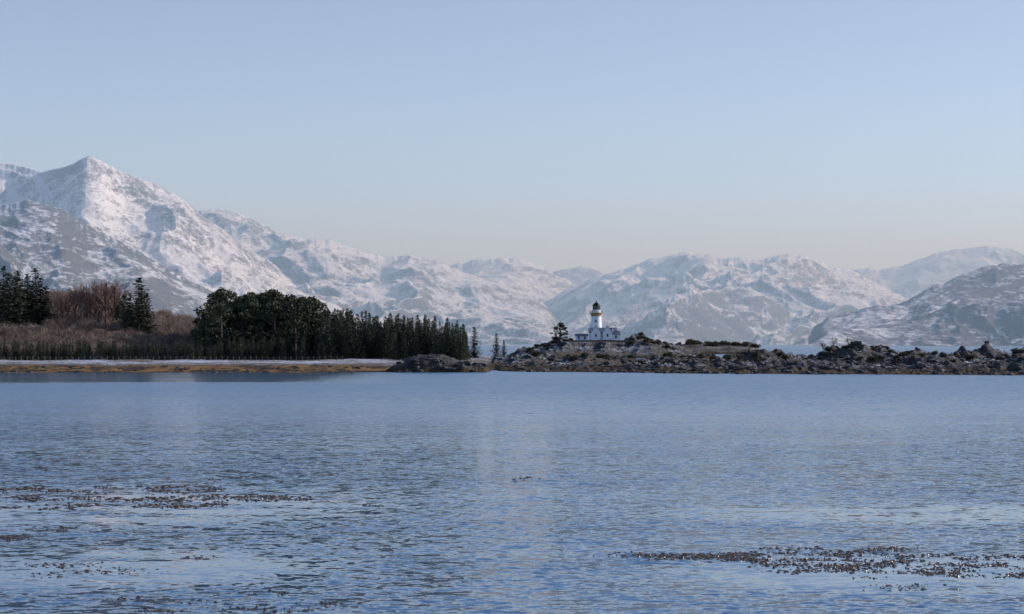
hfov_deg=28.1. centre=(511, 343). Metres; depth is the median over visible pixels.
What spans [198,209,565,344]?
snowy hills
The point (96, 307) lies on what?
bare larch tree
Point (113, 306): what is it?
bare larch tree
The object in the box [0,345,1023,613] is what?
sea water
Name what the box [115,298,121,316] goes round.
conifer tree
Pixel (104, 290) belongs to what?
bare larch tree
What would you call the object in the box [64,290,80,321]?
bare larch tree
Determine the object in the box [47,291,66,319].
bare larch tree
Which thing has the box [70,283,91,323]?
bare larch tree
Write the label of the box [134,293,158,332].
conifer tree
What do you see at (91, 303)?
bare larch tree
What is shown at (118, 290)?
bare larch tree
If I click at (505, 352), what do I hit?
spruce tree
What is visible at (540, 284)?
distant hills
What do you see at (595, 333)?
keepers house gable
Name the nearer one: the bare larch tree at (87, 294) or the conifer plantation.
the conifer plantation
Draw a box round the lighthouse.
[590,301,602,327]
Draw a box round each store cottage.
[575,334,587,339]
[612,328,619,339]
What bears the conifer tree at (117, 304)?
on the shore terrain
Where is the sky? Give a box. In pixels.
[0,0,1023,273]
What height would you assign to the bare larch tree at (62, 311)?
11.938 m
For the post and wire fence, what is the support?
on the shore terrain
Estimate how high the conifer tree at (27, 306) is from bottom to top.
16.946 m
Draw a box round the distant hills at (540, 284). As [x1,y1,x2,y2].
[449,258,574,302]
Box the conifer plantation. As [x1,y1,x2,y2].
[0,308,472,360]
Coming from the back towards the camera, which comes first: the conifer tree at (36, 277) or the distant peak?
the distant peak
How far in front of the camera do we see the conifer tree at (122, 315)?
704.01 m
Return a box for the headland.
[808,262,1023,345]
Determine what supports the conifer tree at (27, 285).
on the shore terrain
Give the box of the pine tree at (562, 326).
[550,321,567,340]
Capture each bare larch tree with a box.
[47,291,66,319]
[52,295,67,317]
[58,291,75,319]
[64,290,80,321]
[69,280,96,322]
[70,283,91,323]
[75,283,108,317]
[81,281,111,322]
[85,281,99,316]
[85,286,113,321]
[90,272,116,322]
[93,282,127,323]
[99,281,130,318]
[106,278,129,308]
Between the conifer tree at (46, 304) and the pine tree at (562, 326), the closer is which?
the conifer tree at (46, 304)
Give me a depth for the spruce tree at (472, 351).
639.72 m
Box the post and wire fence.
[5,356,342,360]
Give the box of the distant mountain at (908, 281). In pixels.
[852,246,1023,299]
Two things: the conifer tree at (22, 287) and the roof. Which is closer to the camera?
the conifer tree at (22, 287)
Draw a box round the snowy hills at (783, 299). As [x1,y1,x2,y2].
[543,252,906,344]
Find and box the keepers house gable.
[591,326,599,339]
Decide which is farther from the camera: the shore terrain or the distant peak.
the distant peak
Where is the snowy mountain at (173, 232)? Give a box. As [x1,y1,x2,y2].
[0,156,363,332]
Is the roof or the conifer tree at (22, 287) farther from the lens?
the roof
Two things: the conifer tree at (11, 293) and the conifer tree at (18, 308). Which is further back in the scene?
the conifer tree at (11, 293)
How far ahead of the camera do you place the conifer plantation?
607.78 m
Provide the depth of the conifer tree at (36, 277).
730.25 m
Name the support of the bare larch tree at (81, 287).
on the shore terrain
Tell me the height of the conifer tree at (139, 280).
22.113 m
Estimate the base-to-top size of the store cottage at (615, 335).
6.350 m
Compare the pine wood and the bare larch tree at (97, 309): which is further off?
the bare larch tree at (97, 309)
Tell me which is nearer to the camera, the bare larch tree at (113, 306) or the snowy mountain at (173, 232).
the bare larch tree at (113, 306)
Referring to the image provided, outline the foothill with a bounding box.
[0,200,228,318]
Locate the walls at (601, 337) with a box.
[589,333,602,339]
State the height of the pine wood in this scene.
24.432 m
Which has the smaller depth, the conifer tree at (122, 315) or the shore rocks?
the shore rocks
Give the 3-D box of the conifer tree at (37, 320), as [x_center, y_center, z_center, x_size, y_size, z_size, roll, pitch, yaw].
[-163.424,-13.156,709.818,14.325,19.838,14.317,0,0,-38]
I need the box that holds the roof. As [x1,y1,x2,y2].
[588,328,616,332]
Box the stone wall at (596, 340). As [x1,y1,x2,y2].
[568,340,624,341]
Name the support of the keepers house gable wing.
on the shore terrain
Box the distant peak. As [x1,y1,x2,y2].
[553,266,604,285]
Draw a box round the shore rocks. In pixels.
[2,341,1023,374]
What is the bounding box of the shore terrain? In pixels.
[0,305,1023,374]
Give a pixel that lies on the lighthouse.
(596, 313)
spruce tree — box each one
[469,327,484,357]
[488,333,503,359]
[499,340,507,357]
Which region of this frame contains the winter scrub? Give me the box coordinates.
[0,289,227,357]
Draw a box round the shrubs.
[525,332,1015,362]
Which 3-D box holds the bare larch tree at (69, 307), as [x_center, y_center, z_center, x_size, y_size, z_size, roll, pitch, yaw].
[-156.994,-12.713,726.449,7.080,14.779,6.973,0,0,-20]
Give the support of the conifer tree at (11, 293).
on the shore terrain
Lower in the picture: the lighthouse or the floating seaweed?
the floating seaweed
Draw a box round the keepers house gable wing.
[603,325,611,339]
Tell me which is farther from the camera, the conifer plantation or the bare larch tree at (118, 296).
the bare larch tree at (118, 296)
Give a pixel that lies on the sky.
(606, 136)
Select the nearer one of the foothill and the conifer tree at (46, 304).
the conifer tree at (46, 304)
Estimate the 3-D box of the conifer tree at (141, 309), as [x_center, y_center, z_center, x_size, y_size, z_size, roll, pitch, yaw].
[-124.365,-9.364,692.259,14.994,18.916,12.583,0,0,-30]
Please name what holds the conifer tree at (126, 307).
on the shore terrain
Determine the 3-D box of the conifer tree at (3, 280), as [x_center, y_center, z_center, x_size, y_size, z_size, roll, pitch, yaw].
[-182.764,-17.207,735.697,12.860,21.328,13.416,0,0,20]
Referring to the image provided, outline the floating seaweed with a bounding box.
[0,476,1023,613]
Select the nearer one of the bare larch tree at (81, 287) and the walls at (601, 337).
the bare larch tree at (81, 287)
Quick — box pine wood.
[190,287,330,356]
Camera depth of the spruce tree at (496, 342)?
639.84 m
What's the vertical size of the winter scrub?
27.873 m
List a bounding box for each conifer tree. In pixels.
[0,266,10,310]
[0,273,24,325]
[0,276,25,314]
[1,270,34,326]
[18,279,25,301]
[20,277,55,325]
[21,274,39,322]
[22,285,38,324]
[28,268,43,315]
[33,286,58,325]
[106,286,123,321]
[110,295,128,326]
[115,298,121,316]
[116,293,136,331]
[119,277,160,331]
[126,288,156,334]
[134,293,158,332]
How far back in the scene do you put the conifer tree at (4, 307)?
705.01 m
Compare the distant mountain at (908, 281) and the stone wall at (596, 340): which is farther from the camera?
the distant mountain at (908, 281)
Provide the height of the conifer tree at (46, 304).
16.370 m
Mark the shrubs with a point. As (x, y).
(874, 358)
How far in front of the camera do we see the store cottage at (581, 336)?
998.50 m

